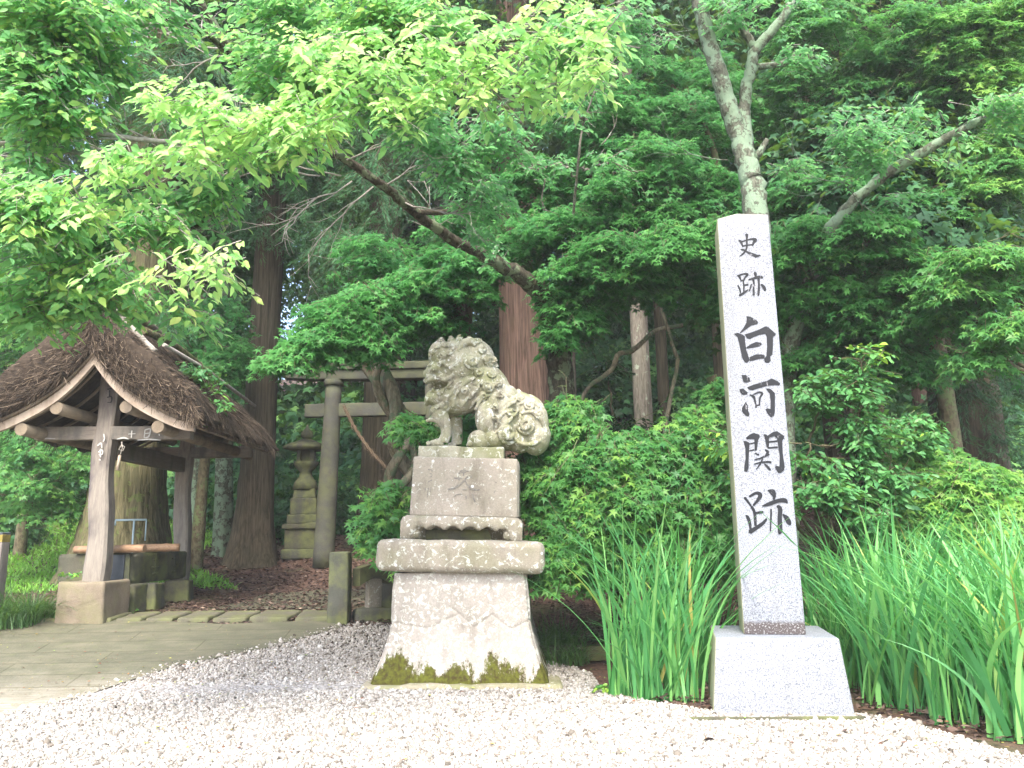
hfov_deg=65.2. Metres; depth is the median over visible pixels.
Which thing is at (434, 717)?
fallen leaves
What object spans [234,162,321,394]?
forest tree
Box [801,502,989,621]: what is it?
iris clump
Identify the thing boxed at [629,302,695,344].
forest bush
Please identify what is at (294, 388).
forest bush
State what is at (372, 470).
cedar tree
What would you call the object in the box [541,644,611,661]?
kerb stone
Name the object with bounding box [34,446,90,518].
forest bush
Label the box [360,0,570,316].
cedar tree
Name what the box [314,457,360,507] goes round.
forest bush
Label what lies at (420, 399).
forest bush
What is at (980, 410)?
cedar tree
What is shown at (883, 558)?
iris clump
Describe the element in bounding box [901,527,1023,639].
iris clump
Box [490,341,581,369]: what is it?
forest bush
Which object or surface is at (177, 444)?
forest bush
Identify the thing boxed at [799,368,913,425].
forest bush
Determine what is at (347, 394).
forest bush
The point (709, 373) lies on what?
forest bush
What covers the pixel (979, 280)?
maple tree
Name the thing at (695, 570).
iris clump
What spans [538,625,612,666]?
sedge tuft
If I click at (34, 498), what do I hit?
forest bush
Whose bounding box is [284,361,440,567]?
stone torii
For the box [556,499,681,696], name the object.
iris clump
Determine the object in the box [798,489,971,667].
iris clump
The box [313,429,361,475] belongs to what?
forest bush
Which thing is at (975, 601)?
iris clump
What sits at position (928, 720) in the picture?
bed litter
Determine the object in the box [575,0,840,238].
cherry tree
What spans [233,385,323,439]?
forest bush
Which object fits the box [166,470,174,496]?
forest bush
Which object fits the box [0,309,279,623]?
wash pavilion
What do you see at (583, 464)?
maple shrub
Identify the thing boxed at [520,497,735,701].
iris clump
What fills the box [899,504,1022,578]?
iris clump
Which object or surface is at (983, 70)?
maple tree
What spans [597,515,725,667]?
iris clump
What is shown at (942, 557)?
iris clump
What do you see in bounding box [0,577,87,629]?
sedge tuft
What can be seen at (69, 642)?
path
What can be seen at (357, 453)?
forest bush
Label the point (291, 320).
sky
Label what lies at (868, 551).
iris clump
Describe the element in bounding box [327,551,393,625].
stone balustrade
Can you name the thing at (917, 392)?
cedar tree
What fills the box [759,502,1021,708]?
iris clump
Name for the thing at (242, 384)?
forest bush
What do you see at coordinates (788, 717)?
border strip
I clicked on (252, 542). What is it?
cedar tree
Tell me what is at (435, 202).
cedar tree
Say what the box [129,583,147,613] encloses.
support block
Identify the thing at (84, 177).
forest tree
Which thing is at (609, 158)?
young tree
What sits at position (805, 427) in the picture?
forest bush
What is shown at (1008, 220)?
maple tree
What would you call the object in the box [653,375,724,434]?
forest bush
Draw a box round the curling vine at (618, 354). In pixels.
[581,304,682,436]
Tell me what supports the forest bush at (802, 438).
on the ground at (596, 668)
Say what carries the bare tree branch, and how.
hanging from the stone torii
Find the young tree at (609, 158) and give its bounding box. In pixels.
[511,75,642,399]
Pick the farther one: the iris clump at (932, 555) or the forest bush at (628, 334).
the forest bush at (628, 334)
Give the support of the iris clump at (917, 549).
on the ground at (596, 668)
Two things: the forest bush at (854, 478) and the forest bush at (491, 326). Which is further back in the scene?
the forest bush at (491, 326)
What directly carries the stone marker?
on the ground at (596, 668)
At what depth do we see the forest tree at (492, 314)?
42.48 m
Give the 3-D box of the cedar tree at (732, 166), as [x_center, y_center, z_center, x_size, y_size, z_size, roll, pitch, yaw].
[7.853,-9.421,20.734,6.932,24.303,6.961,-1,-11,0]
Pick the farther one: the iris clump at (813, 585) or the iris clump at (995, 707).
the iris clump at (813, 585)
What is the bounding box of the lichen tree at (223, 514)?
[104,2,344,556]
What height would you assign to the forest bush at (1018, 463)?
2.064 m
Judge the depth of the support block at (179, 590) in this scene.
12.54 m
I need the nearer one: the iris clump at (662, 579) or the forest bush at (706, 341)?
the iris clump at (662, 579)
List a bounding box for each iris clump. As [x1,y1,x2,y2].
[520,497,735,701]
[540,505,734,682]
[550,514,715,688]
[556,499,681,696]
[580,509,783,700]
[580,514,796,687]
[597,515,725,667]
[602,508,800,702]
[643,504,738,671]
[647,529,736,658]
[717,509,982,691]
[717,530,883,630]
[721,509,1022,696]
[731,531,904,648]
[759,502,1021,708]
[765,519,1023,725]
[776,530,997,727]
[797,508,946,676]
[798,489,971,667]
[798,494,1014,715]
[799,510,1002,689]
[800,531,878,633]
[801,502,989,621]
[801,518,1007,632]
[811,504,1023,580]
[812,521,1023,714]
[813,510,993,582]
[814,502,1023,739]
[816,518,982,602]
[816,530,1022,712]
[820,480,1023,659]
[823,524,1021,633]
[824,524,1011,677]
[827,531,1016,688]
[834,529,1023,726]
[838,502,1023,743]
[842,530,970,583]
[869,510,1023,612]
[870,508,1023,649]
[871,506,1019,617]
[874,509,1017,562]
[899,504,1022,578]
[901,507,1023,657]
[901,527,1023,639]
[902,526,982,586]
[903,534,1023,634]
[904,522,1023,641]
[931,514,1023,581]
[937,517,1023,612]
[956,520,1023,565]
[968,498,1021,607]
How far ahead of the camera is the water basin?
11.73 m
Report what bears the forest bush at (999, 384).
on the ground at (596, 668)
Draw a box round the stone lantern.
[280,424,320,559]
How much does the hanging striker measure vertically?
0.404 m
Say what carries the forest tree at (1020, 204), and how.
on the ground at (596, 668)
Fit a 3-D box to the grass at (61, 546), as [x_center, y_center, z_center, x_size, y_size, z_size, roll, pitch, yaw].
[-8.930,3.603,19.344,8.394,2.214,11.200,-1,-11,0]
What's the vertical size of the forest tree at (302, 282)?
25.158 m
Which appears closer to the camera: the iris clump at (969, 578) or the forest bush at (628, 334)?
the iris clump at (969, 578)
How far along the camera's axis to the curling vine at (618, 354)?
12.74 m
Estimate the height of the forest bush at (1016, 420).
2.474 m
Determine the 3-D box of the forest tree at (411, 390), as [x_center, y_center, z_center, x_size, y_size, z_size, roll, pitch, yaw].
[-3.691,-8.487,29.403,8.334,24.922,8.159,-11,-15,41]
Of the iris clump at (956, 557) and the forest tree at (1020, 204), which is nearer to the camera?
the iris clump at (956, 557)
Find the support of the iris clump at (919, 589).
on the ground at (596, 668)
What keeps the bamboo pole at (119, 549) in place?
on the water basin
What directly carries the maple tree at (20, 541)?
on the ground at (596, 668)
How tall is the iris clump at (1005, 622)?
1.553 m
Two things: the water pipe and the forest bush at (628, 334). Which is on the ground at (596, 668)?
the forest bush at (628, 334)
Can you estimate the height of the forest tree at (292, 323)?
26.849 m
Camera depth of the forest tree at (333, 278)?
43.18 m
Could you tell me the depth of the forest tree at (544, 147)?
35.67 m
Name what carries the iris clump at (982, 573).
on the ground at (596, 668)
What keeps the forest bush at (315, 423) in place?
on the ground at (596, 668)
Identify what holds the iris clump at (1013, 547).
on the ground at (596, 668)
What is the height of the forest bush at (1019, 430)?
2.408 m
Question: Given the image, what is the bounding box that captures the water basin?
[57,551,186,583]
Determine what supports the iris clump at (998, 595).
on the ground at (596, 668)
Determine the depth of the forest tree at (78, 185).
29.55 m
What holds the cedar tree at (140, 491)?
on the ground at (596, 668)
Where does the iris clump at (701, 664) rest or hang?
on the ground at (596, 668)
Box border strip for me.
[687,716,865,720]
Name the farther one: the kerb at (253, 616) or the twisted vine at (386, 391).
the twisted vine at (386, 391)
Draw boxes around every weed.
[58,571,82,578]
[590,683,608,692]
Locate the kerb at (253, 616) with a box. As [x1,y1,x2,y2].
[36,609,326,623]
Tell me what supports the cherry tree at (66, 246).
on the ground at (596, 668)
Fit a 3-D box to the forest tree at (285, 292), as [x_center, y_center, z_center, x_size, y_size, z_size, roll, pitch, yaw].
[-11.139,-6.562,29.732,8.740,21.375,8.114,-2,-11,4]
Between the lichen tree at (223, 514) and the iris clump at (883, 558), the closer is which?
the iris clump at (883, 558)
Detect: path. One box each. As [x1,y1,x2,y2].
[0,620,339,714]
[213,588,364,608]
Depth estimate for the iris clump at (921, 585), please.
8.01 m
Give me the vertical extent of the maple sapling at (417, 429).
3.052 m
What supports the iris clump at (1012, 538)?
on the ground at (596, 668)
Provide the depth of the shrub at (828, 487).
9.06 m
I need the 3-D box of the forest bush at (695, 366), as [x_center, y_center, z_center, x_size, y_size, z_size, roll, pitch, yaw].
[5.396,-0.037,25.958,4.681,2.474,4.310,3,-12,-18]
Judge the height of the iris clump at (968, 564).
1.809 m
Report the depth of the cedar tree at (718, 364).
21.43 m
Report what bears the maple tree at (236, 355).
on the ground at (596, 668)
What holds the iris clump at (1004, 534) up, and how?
on the ground at (596, 668)
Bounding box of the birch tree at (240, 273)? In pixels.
[106,155,308,523]
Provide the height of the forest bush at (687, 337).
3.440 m
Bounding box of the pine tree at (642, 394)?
[488,0,772,427]
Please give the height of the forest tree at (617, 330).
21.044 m
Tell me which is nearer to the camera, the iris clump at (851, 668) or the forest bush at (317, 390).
the iris clump at (851, 668)
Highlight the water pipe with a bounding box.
[115,519,146,543]
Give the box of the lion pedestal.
[360,456,562,689]
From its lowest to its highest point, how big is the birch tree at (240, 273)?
12.244 m
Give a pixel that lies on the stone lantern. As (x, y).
(299, 531)
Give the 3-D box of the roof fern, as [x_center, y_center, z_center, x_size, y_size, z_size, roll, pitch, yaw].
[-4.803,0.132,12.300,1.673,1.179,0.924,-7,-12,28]
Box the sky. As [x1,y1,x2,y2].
[53,0,996,379]
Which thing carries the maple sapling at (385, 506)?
on the ground at (596, 668)
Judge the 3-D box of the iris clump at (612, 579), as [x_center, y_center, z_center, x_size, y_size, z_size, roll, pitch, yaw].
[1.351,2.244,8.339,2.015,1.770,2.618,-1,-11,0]
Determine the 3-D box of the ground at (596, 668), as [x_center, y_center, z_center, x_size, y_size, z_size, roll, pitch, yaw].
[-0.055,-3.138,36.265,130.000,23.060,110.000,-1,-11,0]
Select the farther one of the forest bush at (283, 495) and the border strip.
the forest bush at (283, 495)
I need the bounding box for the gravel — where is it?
[0,620,1023,767]
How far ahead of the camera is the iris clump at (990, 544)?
8.03 m
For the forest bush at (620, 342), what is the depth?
25.60 m
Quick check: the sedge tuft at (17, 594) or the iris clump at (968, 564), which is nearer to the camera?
the iris clump at (968, 564)
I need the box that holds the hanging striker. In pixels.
[116,442,124,470]
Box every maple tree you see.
[0,168,71,556]
[0,429,90,544]
[174,292,263,569]
[244,150,574,418]
[500,47,778,397]
[671,88,1023,503]
[735,0,1023,453]
[766,136,991,573]
[886,224,1023,393]
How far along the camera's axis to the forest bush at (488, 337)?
30.18 m
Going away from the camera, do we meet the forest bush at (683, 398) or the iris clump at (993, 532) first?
the iris clump at (993, 532)
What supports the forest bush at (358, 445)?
on the ground at (596, 668)
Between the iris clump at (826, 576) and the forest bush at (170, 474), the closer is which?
the iris clump at (826, 576)
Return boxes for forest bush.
[0,514,53,551]
[1,457,79,522]
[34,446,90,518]
[166,433,318,519]
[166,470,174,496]
[168,440,179,476]
[168,460,236,516]
[205,464,313,531]
[233,383,287,428]
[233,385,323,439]
[274,476,354,544]
[276,383,352,440]
[276,412,362,470]
[276,432,351,476]
[280,381,363,438]
[298,382,363,425]
[312,470,359,531]
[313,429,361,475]
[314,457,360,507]
[339,399,410,464]
[344,416,424,472]
[401,395,424,417]
[417,331,497,396]
[451,412,474,436]
[470,304,498,353]
[485,307,629,352]
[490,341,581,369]
[571,346,678,422]
[579,305,654,347]
[580,335,690,402]
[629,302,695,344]
[652,346,713,386]
[653,302,712,356]
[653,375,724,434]
[681,325,781,363]
[681,364,713,389]
[795,393,824,446]
[795,423,824,486]
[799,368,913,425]
[799,454,892,508]
[884,394,1005,431]
[899,358,1023,400]
[1000,387,1023,438]
[1005,414,1023,444]
[1006,340,1023,380]
[1006,431,1023,486]
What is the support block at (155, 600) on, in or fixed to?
on the ground at (596, 668)
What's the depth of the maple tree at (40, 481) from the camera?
14.71 m
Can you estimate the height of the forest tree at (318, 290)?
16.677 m
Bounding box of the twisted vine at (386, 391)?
[361,275,417,525]
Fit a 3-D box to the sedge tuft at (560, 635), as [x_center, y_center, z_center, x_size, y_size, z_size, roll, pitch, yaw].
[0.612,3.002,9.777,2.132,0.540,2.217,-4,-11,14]
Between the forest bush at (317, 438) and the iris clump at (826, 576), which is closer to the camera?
the iris clump at (826, 576)
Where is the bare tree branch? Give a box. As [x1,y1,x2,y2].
[341,403,386,468]
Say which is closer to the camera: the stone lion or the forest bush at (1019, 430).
the stone lion
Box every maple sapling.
[344,478,411,582]
[376,408,528,540]
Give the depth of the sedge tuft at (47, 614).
10.72 m
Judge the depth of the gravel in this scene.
6.35 m
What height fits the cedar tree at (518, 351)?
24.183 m
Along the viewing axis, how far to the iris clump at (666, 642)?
7.70 m
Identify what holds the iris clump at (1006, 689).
on the ground at (596, 668)
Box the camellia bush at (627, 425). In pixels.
[586,351,662,598]
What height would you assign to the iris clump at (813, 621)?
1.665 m
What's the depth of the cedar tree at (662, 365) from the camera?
22.43 m
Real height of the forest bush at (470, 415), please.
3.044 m
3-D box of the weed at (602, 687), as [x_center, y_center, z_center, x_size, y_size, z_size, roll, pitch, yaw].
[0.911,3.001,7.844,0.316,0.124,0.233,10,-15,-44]
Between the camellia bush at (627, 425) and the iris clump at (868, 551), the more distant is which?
the camellia bush at (627, 425)
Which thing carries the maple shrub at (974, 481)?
on the ground at (596, 668)
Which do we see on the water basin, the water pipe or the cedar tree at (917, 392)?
the water pipe
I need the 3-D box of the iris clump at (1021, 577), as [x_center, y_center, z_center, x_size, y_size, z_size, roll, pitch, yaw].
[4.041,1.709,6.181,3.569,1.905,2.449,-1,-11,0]
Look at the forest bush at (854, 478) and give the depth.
17.37 m
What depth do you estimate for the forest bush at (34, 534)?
19.27 m
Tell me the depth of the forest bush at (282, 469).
21.27 m
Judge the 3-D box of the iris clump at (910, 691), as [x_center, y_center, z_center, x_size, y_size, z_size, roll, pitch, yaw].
[3.562,1.970,7.207,2.108,1.802,2.664,-1,-11,0]
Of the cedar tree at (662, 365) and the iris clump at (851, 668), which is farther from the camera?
the cedar tree at (662, 365)
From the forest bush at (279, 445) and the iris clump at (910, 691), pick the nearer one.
the iris clump at (910, 691)
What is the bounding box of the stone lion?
[418,334,550,458]
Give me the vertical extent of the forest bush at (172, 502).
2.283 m
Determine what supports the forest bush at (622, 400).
on the ground at (596, 668)
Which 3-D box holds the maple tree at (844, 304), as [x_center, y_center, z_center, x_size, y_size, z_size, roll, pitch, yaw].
[5.286,-0.460,11.199,3.938,7.428,3.128,-1,-11,0]
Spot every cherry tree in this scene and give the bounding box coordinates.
[0,0,673,403]
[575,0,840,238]
[765,83,1023,552]
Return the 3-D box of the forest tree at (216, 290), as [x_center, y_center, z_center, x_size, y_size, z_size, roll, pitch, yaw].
[-14.106,-9.038,36.179,8.456,25.288,8.279,-4,-11,16]
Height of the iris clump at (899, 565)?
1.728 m
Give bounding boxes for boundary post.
[0,532,10,607]
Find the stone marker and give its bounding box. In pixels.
[708,214,853,715]
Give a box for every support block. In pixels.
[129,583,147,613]
[145,582,164,611]
[164,579,193,602]
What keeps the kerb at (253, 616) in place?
on the ground at (596, 668)
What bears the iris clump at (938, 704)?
on the ground at (596, 668)
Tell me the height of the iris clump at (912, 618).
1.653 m
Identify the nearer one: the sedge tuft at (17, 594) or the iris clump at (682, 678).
the iris clump at (682, 678)
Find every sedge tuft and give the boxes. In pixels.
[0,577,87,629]
[2,582,54,614]
[9,590,76,623]
[535,608,602,658]
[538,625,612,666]
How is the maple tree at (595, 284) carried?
on the ground at (596, 668)
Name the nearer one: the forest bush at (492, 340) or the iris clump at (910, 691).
the iris clump at (910, 691)
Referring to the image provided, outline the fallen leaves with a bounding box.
[2,620,1020,760]
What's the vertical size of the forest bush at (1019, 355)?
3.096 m
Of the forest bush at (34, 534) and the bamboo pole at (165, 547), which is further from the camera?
the forest bush at (34, 534)
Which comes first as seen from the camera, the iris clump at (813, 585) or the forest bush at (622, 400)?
the iris clump at (813, 585)
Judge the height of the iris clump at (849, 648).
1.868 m
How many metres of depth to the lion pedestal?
8.53 m
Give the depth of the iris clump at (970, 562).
7.77 m
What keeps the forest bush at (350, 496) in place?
on the ground at (596, 668)
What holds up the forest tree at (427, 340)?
on the ground at (596, 668)
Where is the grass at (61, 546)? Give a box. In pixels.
[5,515,239,594]
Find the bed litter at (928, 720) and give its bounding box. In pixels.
[602,660,1022,748]
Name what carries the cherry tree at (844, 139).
on the ground at (596, 668)
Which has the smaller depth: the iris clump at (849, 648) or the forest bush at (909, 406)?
the iris clump at (849, 648)
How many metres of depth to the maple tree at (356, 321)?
11.96 m
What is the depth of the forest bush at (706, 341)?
28.82 m
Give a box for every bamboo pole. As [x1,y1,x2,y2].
[73,545,146,553]
[125,543,179,552]
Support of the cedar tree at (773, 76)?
on the ground at (596, 668)
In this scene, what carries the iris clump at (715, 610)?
on the ground at (596, 668)
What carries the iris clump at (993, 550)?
on the ground at (596, 668)
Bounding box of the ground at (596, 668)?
[4,380,1023,755]
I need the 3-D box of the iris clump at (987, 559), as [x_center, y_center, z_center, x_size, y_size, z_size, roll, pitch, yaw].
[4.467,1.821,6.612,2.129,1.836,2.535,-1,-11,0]
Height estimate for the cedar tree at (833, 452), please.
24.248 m
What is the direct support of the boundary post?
on the ground at (596, 668)
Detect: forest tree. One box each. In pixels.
[0,15,116,370]
[0,117,92,372]
[80,99,328,446]
[90,46,250,338]
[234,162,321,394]
[282,143,369,400]
[286,30,356,327]
[293,225,348,327]
[301,4,498,402]
[312,175,418,384]
[363,127,474,360]
[431,86,562,322]
[485,0,593,287]
[535,0,730,353]
[979,0,1023,301]
[983,1,1023,232]
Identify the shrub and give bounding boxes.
[506,371,735,639]
[697,342,951,578]
[857,412,1023,586]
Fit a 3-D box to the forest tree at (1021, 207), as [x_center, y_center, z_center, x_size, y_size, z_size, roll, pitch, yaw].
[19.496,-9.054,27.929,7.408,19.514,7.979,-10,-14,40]
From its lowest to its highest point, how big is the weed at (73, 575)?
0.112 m
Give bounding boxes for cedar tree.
[0,0,321,586]
[95,0,422,569]
[258,0,518,547]
[286,0,649,458]
[323,0,549,337]
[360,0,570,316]
[539,0,760,433]
[593,0,783,427]
[658,0,964,526]
[695,0,984,423]
[720,3,869,171]
[755,0,1023,484]
[763,0,1016,420]
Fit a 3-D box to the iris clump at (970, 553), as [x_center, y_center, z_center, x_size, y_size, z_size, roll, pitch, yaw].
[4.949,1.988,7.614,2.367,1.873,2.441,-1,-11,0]
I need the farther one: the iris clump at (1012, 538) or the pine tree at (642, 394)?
the pine tree at (642, 394)
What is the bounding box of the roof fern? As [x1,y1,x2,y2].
[174,361,236,427]

